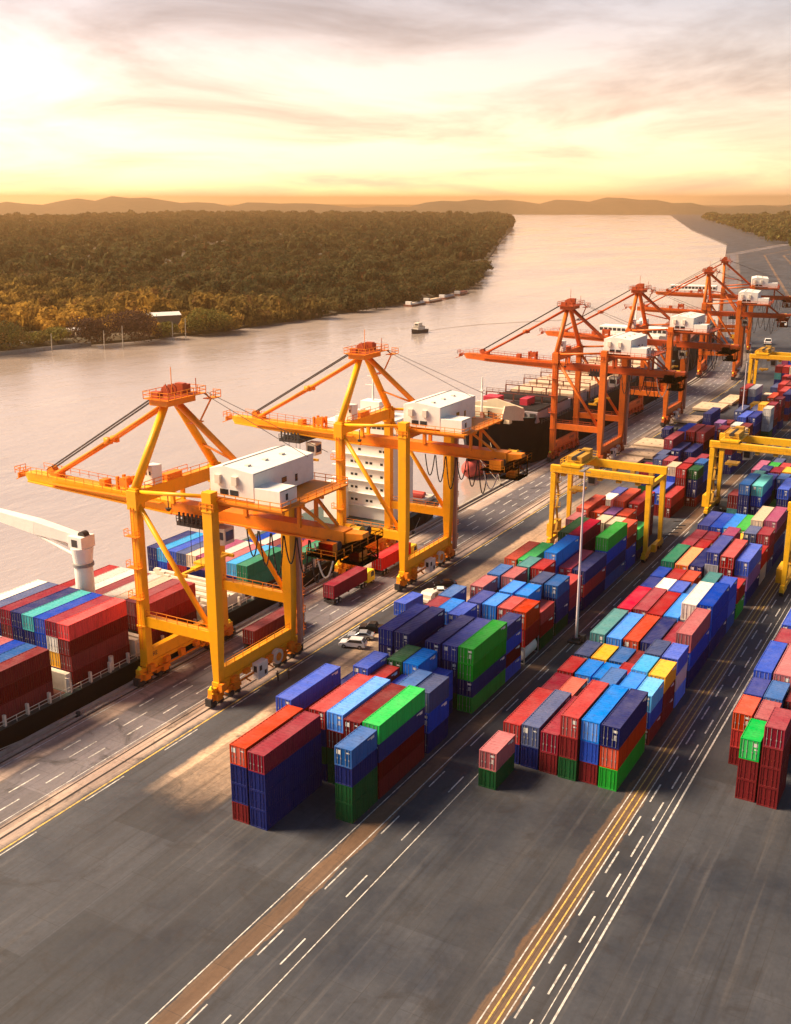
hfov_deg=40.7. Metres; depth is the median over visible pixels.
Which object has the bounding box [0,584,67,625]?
shipping container
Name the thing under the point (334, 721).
door
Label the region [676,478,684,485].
door
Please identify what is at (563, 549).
shipping container
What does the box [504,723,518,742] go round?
door
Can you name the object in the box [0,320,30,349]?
tree
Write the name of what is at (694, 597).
shipping container
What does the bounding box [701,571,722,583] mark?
shipping container
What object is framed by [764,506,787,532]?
shipping container
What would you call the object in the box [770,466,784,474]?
shipping container
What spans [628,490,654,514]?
shipping container
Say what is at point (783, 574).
yard gantry crane
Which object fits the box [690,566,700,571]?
door
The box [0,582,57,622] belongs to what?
shipping container
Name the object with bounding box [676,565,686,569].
door
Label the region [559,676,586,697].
shipping container
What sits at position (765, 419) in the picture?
door
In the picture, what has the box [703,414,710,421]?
door
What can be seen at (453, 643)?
shipping container
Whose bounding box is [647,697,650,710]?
door
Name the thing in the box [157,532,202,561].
shipping container
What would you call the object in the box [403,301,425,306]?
barge
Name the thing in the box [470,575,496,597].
shipping container
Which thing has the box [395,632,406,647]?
door
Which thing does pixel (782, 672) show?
shipping container
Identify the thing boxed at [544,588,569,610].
shipping container
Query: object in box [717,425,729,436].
shipping container
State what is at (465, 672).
door
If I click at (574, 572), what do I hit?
door
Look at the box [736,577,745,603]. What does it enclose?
shipping container
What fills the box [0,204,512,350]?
bank
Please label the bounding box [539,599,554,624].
shipping container
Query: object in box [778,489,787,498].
door
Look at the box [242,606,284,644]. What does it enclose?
shipping container
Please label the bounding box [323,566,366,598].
shipping container
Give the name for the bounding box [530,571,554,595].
shipping container
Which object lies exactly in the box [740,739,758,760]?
door
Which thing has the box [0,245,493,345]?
forest
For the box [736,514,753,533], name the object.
shipping container
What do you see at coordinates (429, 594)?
container lorry
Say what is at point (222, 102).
sky
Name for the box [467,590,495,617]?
shipping container
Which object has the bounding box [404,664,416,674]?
door
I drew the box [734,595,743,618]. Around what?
shipping container
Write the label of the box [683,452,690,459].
door
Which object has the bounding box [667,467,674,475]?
door
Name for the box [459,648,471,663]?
door
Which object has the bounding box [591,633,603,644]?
door
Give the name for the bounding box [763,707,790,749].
shipping container
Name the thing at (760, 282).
quay crane
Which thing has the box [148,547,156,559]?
door
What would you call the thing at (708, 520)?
shipping container
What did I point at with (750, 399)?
door
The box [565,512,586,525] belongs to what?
shipping container
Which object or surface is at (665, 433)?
door
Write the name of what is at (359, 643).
parked car
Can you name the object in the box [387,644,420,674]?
shipping container
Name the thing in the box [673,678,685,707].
shipping container
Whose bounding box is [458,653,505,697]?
shipping container
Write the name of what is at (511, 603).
shipping container
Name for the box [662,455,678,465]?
shipping container
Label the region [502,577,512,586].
door
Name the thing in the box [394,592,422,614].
shipping container
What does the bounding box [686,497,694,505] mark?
door
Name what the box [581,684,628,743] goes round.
shipping container
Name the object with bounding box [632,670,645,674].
door
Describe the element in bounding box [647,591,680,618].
shipping container
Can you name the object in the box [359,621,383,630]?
parked pickup
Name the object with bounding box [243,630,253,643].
door
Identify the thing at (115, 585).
shipping container
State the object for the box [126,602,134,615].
door
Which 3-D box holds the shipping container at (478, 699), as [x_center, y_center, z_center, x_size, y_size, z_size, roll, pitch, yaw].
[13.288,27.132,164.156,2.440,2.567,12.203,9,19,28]
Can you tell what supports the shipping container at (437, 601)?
on the container mass
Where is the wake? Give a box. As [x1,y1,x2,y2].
[429,320,559,330]
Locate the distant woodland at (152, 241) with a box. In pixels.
[0,209,515,285]
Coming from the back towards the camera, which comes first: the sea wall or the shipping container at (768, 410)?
the sea wall
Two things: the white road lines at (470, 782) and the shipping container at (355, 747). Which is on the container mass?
the shipping container at (355, 747)
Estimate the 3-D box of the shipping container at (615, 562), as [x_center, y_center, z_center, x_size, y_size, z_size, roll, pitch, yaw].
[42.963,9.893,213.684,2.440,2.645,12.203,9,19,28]
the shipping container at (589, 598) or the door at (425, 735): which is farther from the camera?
the shipping container at (589, 598)
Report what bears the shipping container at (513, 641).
on the shipping container at (513, 655)
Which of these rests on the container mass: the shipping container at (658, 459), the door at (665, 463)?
the shipping container at (658, 459)
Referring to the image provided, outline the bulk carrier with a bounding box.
[461,305,674,477]
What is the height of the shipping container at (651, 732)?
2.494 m
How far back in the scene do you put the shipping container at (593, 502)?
232.08 m
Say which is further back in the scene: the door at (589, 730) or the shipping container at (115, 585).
the shipping container at (115, 585)
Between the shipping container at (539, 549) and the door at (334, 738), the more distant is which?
the shipping container at (539, 549)
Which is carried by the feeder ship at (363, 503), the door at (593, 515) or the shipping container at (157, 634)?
the shipping container at (157, 634)
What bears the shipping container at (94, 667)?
on the feeder ship at (363, 503)
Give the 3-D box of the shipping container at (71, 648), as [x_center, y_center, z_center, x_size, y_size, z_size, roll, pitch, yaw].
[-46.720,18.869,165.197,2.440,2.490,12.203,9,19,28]
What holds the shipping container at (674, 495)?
on the shipping container at (672, 510)
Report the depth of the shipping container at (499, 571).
191.83 m
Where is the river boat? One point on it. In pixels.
(418, 327)
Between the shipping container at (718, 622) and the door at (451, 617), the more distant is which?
the shipping container at (718, 622)
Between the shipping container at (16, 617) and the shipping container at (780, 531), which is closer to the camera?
the shipping container at (16, 617)
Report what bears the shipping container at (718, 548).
on the shipping container at (711, 568)
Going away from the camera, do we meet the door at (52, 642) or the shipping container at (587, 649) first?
the door at (52, 642)
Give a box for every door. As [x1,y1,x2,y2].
[0,609,10,623]
[2,624,11,638]
[11,612,21,626]
[13,627,22,641]
[23,615,32,630]
[24,630,34,644]
[34,618,44,633]
[36,633,46,648]
[46,621,56,636]
[47,636,57,651]
[49,651,59,666]
[58,624,68,639]
[58,639,69,655]
[60,655,70,670]
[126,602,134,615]
[127,616,135,629]
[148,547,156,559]
[149,560,156,570]
[158,549,165,561]
[169,551,175,562]
[177,553,185,565]
[186,555,194,566]
[227,563,235,575]
[231,746,244,765]
[237,565,246,577]
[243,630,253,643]
[249,753,262,772]
[277,698,289,710]
[310,709,323,727]
[324,585,332,597]
[328,712,341,731]
[328,731,341,747]
[336,747,350,767]
[345,720,358,735]
[354,666,366,675]
[364,723,377,742]
[372,559,380,569]
[380,629,390,644]
[380,645,390,656]
[388,660,400,674]
[395,602,404,614]
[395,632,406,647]
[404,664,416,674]
[424,714,427,731]
[424,734,426,751]
[425,693,427,711]
[426,642,438,657]
[443,645,455,660]
[443,661,455,676]
[445,612,447,623]
[448,614,457,623]
[458,695,470,711]
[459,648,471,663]
[459,664,471,679]
[459,680,471,695]
[469,602,479,616]
[471,586,481,596]
[480,751,494,769]
[483,605,494,619]
[488,574,498,585]
[498,608,509,619]
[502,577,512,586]
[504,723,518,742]
[505,559,514,566]
[513,611,524,628]
[521,631,523,645]
[522,725,537,746]
[531,569,542,579]
[541,733,556,753]
[545,552,555,559]
[545,585,556,597]
[545,597,555,609]
[559,532,568,539]
[560,568,570,574]
[561,716,576,737]
[573,570,583,583]
[576,674,588,684]
[582,721,598,742]
[591,512,600,518]
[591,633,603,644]
[596,538,606,550]
[601,747,617,768]
[602,726,618,747]
[607,638,619,647]
[614,501,622,507]
[624,640,636,651]
[628,504,637,514]
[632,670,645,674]
[634,609,645,615]
[641,643,650,650]
[645,729,647,743]
[646,713,648,727]
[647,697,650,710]
[653,459,661,465]
[654,493,659,503]
[662,430,668,436]
[662,561,672,568]
[663,461,670,465]
[664,439,671,447]
[664,498,670,506]
[664,508,669,516]
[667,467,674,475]
[671,450,678,455]
[676,469,684,477]
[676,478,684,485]
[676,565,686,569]
[676,633,690,651]
[681,604,694,618]
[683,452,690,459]
[686,432,693,440]
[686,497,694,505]
[687,488,695,496]
[688,470,696,478]
[688,479,696,487]
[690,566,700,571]
[696,433,703,441]
[698,525,707,529]
[699,605,711,621]
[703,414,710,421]
[705,565,716,574]
[706,552,717,564]
[710,527,720,531]
[714,423,721,429]
[717,429,724,435]
[720,568,731,576]
[721,556,732,567]
[723,464,729,473]
[724,455,730,462]
[728,495,737,507]
[733,713,750,730]
[734,411,741,419]
[735,561,747,575]
[737,505,746,514]
[738,417,744,422]
[738,495,747,504]
[739,484,748,494]
[740,389,746,395]
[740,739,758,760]
[744,533,754,543]
[748,389,754,396]
[748,397,754,403]
[748,417,754,425]
[750,506,759,514]
[751,496,760,505]
[751,520,761,526]
[752,486,761,495]
[754,671,769,679]
[757,535,768,545]
[762,416,769,423]
[762,424,768,430]
[763,409,769,415]
[764,727,783,748]
[765,521,775,527]
[765,698,780,702]
[774,674,789,682]
[776,479,784,488]
[777,499,786,506]
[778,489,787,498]
[786,702,790,709]
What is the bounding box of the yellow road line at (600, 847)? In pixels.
[0,373,789,1023]
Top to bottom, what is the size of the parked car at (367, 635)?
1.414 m
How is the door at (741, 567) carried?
in the shipping container at (747, 560)
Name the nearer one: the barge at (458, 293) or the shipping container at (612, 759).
the shipping container at (612, 759)
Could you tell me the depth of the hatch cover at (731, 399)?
403.18 m
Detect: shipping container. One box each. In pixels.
[0,579,45,599]
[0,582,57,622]
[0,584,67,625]
[0,640,24,653]
[0,643,35,662]
[0,646,50,688]
[0,665,51,705]
[0,681,53,721]
[1,623,12,638]
[10,587,79,628]
[12,626,23,641]
[21,590,90,631]
[23,629,35,644]
[33,592,101,634]
[35,632,46,648]
[44,595,113,637]
[46,635,58,652]
[49,651,60,668]
[56,598,126,640]
[57,615,127,656]
[59,565,118,586]
[59,630,128,671]
[61,644,129,686]
[71,567,128,587]
[95,569,133,589]
[95,573,150,594]
[102,574,160,596]
[114,576,171,599]
[125,578,179,616]
[127,615,135,630]
[135,581,195,616]
[136,600,195,631]
[137,610,196,644]
[147,530,195,559]
[148,559,157,570]
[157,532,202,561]
[167,536,203,562]
[176,541,203,566]
[186,539,234,566]
[196,539,243,569]
[225,541,253,552]
[225,544,263,574]
[226,545,274,576]
[229,704,302,767]
[236,547,280,578]
[237,563,281,585]
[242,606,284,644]
[247,532,275,541]
[247,711,320,774]
[259,533,280,544]
[276,663,340,711]
[302,540,319,564]
[303,684,340,711]
[309,673,372,729]
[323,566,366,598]
[327,676,389,732]
[327,729,343,748]
[334,725,376,768]
[341,671,352,684]
[343,683,405,736]
[353,650,388,675]
[363,685,424,743]
[369,664,399,682]
[372,542,410,570]
[377,707,424,762]
[377,725,423,780]
[378,603,429,646]
[379,644,393,656]
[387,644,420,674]
[391,674,407,683]
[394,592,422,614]
[394,606,444,647]
[394,625,443,652]
[398,669,431,686]
[403,648,436,674]
[417,673,448,713]
[424,697,448,733]
[424,717,447,753]
[425,596,450,606]
[425,615,474,658]
[432,667,452,686]
[438,584,466,601]
[439,598,464,624]
[442,617,490,662]
[442,659,457,677]
[447,602,476,623]
[457,668,505,713]
[458,619,506,665]
[458,638,506,681]
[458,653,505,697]
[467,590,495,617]
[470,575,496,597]
[479,730,514,771]
[482,592,510,619]
[487,564,512,587]
[497,596,525,619]
[499,580,525,595]
[499,612,521,640]
[501,566,526,587]
[503,687,552,744]
[504,541,539,566]
[505,655,520,681]
[506,628,521,654]
[506,643,520,667]
[512,599,539,629]
[515,583,541,600]
[517,556,541,582]
[518,542,553,563]
[521,618,539,647]
[521,689,571,748]
[530,558,555,579]
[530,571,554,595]
[535,627,552,650]
[537,614,553,637]
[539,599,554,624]
[540,696,576,755]
[541,672,570,690]
[544,535,578,566]
[544,574,569,598]
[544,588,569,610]
[553,613,567,635]
[554,601,568,623]
[557,656,586,676]
[558,517,589,540]
[559,549,593,574]
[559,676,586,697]
[560,679,608,739]
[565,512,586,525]
[567,573,581,597]
[568,589,580,610]
[568,601,580,623]
[569,518,600,547]
[572,552,606,584]
[574,640,601,659]
[575,659,603,684]
[576,494,605,517]
[579,532,600,550]
[580,579,604,610]
[581,566,605,597]
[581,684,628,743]
[590,505,610,518]
[590,608,627,644]
[591,644,618,663]
[592,662,620,680]
[595,521,627,551]
[595,536,626,564]
[597,514,612,532]
[599,667,626,686]
[599,712,646,770]
[600,688,647,749]
[603,506,622,517]
[605,493,618,506]
[605,548,625,577]
[605,561,624,589]
[606,516,625,528]
[606,612,643,647]
[609,646,635,664]
[610,486,627,495]
[613,488,640,508]
[617,508,636,519]
[617,586,651,613]
[619,662,634,674]
[619,672,646,689]
[622,518,637,537]
[623,614,659,651]
[625,542,635,559]
[625,552,635,570]
[626,531,636,548]
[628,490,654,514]
[628,650,644,663]
[631,654,658,675]
[633,587,666,615]
[636,503,653,521]
[636,521,643,539]
[637,676,663,712]
[640,576,662,587]
[640,617,676,650]
[644,639,670,659]
[645,712,661,744]
[646,697,662,728]
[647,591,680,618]
[648,659,676,693]
[650,566,671,577]
[653,454,668,465]
[653,481,674,504]
[655,577,676,590]
[661,426,673,437]
[661,544,689,569]
[661,695,673,725]
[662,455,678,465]
[662,642,688,675]
[662,680,674,709]
[663,431,684,448]
[663,621,683,643]
[664,485,684,507]
[664,497,683,517]
[664,593,688,621]
[666,568,686,579]
[667,461,681,475]
[669,580,690,594]
[670,442,690,460]
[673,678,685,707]
[674,663,686,691]
[675,477,686,486]
[675,547,703,570]
[675,607,710,652]
[676,463,692,477]
[677,423,696,439]
[680,570,701,585]
[680,581,713,619]
[681,536,699,547]
[682,443,702,460]
[685,424,704,440]
[685,493,701,506]
[685,646,707,688]
[686,485,701,497]
[687,465,703,479]
[687,475,702,488]
[687,627,709,670]
[689,548,708,577]
[690,529,707,539]
[694,458,708,472]
[694,539,712,548]
[695,425,714,441]
[695,435,713,450]
[697,511,722,531]
[698,582,729,623]
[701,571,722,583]
[702,531,720,542]
[703,407,720,421]
[704,564,719,575]
[705,535,733,565]
[707,619,726,657]
[709,601,728,640]
[710,513,734,534]
[714,419,726,430]
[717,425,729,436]
[719,567,734,576]
[719,576,737,601]
[720,539,747,568]
[722,456,740,473]
[722,513,745,533]
[722,527,740,539]
[724,451,740,463]
[726,609,734,632]
[727,489,738,508]
[727,594,735,617]
[731,694,760,731]
[734,405,749,419]
[734,543,761,576]
[734,559,760,590]
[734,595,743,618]
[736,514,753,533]
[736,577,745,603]
[737,410,753,422]
[737,494,750,505]
[737,505,749,514]
[738,473,760,495]
[739,383,754,396]
[739,718,766,761]
[743,525,761,543]
[743,573,759,605]
[744,677,770,702]
[747,392,761,403]
[747,411,762,425]
[748,384,762,396]
[749,496,770,514]
[750,486,771,506]
[750,506,773,526]
[751,460,770,472]
[751,474,772,496]
[753,640,786,680]
[754,699,781,720]
[756,526,775,548]
[759,562,766,584]
[760,545,767,569]
[761,422,772,431]
[762,405,774,416]
[762,414,773,423]
[763,680,789,708]
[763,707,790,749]
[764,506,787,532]
[765,555,772,575]
[766,392,777,401]
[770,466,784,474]
[772,540,784,565]
[773,529,785,554]
[773,643,790,691]
[774,396,785,406]
[774,519,786,543]
[774,628,790,646]
[775,473,790,489]
[776,496,790,507]
[777,477,790,499]
[781,609,790,628]
[784,690,790,709]
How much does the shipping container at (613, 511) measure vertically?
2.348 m
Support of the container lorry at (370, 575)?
on the ground
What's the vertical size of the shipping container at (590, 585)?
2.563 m
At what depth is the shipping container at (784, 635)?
167.30 m
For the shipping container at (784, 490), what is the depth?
246.98 m
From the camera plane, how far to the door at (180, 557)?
203.49 m
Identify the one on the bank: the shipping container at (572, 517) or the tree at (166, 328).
the tree at (166, 328)
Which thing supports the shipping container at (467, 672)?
on the shipping container at (480, 682)
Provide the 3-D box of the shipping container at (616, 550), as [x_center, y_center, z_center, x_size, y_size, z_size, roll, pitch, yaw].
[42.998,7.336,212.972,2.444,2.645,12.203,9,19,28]
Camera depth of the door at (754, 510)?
249.20 m
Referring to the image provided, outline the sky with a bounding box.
[0,0,790,204]
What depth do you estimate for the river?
499.65 m
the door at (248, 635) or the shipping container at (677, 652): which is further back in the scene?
the door at (248, 635)
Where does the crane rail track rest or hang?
on the ground
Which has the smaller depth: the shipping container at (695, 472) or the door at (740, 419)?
the shipping container at (695, 472)
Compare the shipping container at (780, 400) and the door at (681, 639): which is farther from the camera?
the shipping container at (780, 400)
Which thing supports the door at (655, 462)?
in the shipping container at (658, 459)
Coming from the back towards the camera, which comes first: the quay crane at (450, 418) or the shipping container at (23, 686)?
the quay crane at (450, 418)
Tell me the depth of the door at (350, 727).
135.56 m
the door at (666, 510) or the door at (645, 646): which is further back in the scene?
the door at (666, 510)
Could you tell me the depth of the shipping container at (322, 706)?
141.83 m
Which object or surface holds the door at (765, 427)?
in the shipping container at (767, 427)
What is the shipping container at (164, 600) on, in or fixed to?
on the shipping container at (183, 609)
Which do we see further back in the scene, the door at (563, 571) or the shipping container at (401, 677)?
the door at (563, 571)
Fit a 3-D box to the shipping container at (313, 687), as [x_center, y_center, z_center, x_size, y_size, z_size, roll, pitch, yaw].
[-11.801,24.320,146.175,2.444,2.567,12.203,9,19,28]
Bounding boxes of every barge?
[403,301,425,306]
[423,297,441,302]
[438,294,454,299]
[454,291,467,295]
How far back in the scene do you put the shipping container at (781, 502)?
247.06 m
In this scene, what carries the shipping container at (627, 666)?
on the container mass
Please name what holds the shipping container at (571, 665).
on the container mass
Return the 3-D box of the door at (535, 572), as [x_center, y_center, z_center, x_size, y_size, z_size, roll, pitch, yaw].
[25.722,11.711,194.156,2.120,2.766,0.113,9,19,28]
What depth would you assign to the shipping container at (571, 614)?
193.97 m
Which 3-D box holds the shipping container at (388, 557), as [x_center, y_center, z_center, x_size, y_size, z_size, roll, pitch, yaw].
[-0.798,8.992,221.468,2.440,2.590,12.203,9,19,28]
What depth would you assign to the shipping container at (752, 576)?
203.46 m
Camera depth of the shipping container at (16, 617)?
166.72 m
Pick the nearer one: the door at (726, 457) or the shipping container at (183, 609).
the shipping container at (183, 609)
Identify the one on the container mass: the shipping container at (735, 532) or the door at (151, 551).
the shipping container at (735, 532)
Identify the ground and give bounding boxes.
[0,205,790,1023]
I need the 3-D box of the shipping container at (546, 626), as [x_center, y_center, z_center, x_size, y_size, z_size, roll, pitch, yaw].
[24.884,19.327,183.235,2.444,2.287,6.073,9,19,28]
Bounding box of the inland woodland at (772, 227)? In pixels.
[701,210,790,245]
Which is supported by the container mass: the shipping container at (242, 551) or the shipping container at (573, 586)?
the shipping container at (242, 551)
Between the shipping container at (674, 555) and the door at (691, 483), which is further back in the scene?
the door at (691, 483)
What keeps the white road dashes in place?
on the ground
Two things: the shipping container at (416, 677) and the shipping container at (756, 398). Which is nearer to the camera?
the shipping container at (416, 677)
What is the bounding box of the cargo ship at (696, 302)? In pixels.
[661,284,717,370]
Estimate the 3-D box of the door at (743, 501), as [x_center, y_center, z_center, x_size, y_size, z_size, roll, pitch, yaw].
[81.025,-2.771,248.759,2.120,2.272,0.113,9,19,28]
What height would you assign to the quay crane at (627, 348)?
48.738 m
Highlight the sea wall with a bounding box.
[0,342,90,355]
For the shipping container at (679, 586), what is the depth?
193.77 m
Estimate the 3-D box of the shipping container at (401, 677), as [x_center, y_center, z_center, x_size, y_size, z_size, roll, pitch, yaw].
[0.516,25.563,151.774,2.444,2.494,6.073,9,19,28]
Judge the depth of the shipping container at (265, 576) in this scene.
200.71 m
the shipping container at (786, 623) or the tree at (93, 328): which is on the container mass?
the shipping container at (786, 623)
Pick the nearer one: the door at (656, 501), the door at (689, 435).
the door at (656, 501)
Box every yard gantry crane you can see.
[546,447,667,562]
[702,425,790,516]
[747,345,790,383]
[775,501,790,596]
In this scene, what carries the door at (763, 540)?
in the shipping container at (765, 535)
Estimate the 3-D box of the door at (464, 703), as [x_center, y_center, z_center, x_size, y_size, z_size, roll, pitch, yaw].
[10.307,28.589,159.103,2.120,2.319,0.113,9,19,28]
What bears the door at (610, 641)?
in the shipping container at (622, 629)
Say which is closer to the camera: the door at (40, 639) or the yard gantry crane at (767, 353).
the door at (40, 639)
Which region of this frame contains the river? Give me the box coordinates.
[0,215,726,592]
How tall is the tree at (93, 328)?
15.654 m
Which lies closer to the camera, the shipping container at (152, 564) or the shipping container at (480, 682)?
the shipping container at (480, 682)
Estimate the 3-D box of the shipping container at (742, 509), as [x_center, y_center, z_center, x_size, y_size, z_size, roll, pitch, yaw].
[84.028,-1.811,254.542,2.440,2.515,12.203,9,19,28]
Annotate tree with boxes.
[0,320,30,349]
[21,331,49,345]
[43,326,71,342]
[66,315,121,344]
[106,308,164,342]
[156,321,180,336]
[183,307,226,333]
[201,308,233,331]
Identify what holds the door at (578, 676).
in the shipping container at (588, 669)
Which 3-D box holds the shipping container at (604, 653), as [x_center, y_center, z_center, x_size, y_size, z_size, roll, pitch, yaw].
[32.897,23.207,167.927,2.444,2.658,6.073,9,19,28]
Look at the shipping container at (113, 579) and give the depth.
185.41 m
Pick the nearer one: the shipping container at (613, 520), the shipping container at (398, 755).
the shipping container at (398, 755)
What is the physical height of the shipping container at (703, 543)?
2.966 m
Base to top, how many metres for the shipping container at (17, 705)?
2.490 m
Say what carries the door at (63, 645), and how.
in the shipping container at (71, 648)
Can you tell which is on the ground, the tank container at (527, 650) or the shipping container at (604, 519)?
the tank container at (527, 650)
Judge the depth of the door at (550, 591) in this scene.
185.42 m
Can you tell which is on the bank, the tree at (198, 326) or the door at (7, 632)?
the tree at (198, 326)
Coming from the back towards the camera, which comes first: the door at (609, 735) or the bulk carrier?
the bulk carrier
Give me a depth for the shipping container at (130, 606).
179.38 m
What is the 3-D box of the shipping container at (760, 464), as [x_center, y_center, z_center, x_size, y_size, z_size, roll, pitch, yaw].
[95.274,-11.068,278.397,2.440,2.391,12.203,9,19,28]
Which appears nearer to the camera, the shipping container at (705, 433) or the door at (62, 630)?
the door at (62, 630)
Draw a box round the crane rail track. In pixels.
[0,346,746,838]
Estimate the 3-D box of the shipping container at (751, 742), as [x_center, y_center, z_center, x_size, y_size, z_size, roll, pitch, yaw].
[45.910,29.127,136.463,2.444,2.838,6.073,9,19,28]
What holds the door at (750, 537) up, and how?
in the shipping container at (750, 533)
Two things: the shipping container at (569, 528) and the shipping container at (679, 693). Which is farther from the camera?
the shipping container at (569, 528)
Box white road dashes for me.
[0,319,788,1023]
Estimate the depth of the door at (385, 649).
164.15 m
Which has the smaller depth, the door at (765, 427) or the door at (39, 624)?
the door at (39, 624)
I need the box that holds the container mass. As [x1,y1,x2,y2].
[0,361,790,830]
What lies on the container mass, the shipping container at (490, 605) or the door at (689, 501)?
the shipping container at (490, 605)
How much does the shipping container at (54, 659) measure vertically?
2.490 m
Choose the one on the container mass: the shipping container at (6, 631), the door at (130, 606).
the shipping container at (6, 631)
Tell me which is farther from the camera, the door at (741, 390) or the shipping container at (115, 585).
the door at (741, 390)
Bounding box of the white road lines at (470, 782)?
[0,360,790,1023]
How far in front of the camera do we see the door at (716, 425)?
318.81 m
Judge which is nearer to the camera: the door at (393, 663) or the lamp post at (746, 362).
the door at (393, 663)
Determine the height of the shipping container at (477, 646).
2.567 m
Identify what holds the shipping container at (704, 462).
on the container mass
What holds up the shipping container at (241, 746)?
on the container mass
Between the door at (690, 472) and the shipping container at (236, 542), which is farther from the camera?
the door at (690, 472)
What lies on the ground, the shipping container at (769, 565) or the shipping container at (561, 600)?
the shipping container at (769, 565)
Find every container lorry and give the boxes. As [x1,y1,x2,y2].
[244,612,304,648]
[324,568,374,603]
[374,543,417,574]
[421,588,438,604]
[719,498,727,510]
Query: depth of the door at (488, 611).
176.75 m
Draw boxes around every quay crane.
[14,367,382,707]
[223,329,531,590]
[456,295,687,461]
[537,276,740,426]
[623,261,790,379]
[649,256,790,352]
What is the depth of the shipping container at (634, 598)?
188.06 m
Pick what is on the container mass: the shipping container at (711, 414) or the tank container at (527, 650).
the shipping container at (711, 414)
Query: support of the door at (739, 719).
in the shipping container at (745, 709)
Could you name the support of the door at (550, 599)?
in the shipping container at (561, 600)
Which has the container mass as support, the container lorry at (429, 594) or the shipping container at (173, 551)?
the shipping container at (173, 551)
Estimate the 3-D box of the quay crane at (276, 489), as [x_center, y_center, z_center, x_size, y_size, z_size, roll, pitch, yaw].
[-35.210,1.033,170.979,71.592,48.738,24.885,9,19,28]
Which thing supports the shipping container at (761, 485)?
on the shipping container at (758, 501)
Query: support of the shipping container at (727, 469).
on the ground
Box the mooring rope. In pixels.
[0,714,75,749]
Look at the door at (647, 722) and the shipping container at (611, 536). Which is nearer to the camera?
the door at (647, 722)
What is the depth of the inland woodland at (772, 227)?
2709.78 m
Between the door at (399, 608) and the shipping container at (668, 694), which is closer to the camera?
the shipping container at (668, 694)
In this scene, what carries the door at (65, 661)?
in the shipping container at (93, 654)
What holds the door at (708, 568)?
in the shipping container at (711, 568)
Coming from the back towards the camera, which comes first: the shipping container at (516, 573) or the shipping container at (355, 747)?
the shipping container at (516, 573)
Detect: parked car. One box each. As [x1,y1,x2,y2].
[339,636,366,649]
[348,629,374,640]
[430,586,446,593]
[433,578,456,586]
[764,338,771,344]
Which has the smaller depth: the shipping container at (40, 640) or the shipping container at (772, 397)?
the shipping container at (40, 640)
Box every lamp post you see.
[567,467,590,644]
[742,361,749,409]
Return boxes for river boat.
[411,321,428,333]
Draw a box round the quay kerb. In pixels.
[0,317,717,761]
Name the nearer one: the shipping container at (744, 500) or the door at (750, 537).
the door at (750, 537)
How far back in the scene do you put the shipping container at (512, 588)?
184.02 m
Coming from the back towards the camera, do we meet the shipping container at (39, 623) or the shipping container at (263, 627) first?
the shipping container at (263, 627)
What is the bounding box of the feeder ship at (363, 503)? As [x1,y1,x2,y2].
[0,375,441,750]
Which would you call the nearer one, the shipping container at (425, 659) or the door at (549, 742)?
the door at (549, 742)
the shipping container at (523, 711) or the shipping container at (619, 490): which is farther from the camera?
the shipping container at (619, 490)
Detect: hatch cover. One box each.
[608,454,644,462]
[620,445,661,458]
[633,437,663,448]
[672,414,702,423]
[692,402,728,411]
[718,394,738,405]
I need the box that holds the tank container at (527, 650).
[521,636,538,664]
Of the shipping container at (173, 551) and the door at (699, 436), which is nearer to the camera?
the shipping container at (173, 551)
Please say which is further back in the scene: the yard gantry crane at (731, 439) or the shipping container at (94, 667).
the yard gantry crane at (731, 439)
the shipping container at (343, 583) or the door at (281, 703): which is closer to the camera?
the door at (281, 703)
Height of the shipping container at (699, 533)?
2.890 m
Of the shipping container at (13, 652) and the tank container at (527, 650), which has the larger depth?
the tank container at (527, 650)
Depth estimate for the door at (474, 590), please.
184.92 m
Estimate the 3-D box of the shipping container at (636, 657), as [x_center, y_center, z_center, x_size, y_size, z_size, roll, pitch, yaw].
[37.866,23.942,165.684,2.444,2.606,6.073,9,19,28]
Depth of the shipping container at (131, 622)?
175.74 m
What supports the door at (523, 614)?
in the shipping container at (528, 610)
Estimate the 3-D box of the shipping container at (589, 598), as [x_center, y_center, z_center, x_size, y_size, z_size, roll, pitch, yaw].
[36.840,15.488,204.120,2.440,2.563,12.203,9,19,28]
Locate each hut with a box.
[71,327,89,336]
[151,311,180,324]
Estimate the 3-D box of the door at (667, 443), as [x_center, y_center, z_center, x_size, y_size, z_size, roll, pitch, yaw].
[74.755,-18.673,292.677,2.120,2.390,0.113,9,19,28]
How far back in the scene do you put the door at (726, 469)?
297.97 m
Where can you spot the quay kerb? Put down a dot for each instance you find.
(98, 701)
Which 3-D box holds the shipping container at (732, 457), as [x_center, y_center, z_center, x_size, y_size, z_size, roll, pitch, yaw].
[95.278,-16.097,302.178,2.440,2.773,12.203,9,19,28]
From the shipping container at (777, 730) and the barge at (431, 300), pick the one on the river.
the barge at (431, 300)
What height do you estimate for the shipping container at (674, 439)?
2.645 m
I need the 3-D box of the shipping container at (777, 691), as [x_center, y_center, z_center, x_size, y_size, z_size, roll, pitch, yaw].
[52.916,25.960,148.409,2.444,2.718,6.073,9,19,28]
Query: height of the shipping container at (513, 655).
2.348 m
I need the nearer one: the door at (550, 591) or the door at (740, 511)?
the door at (550, 591)
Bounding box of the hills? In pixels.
[0,196,790,214]
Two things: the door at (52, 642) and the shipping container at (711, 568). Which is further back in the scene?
the shipping container at (711, 568)
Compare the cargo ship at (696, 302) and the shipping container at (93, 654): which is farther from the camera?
the cargo ship at (696, 302)
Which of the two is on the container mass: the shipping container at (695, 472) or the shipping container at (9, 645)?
the shipping container at (9, 645)

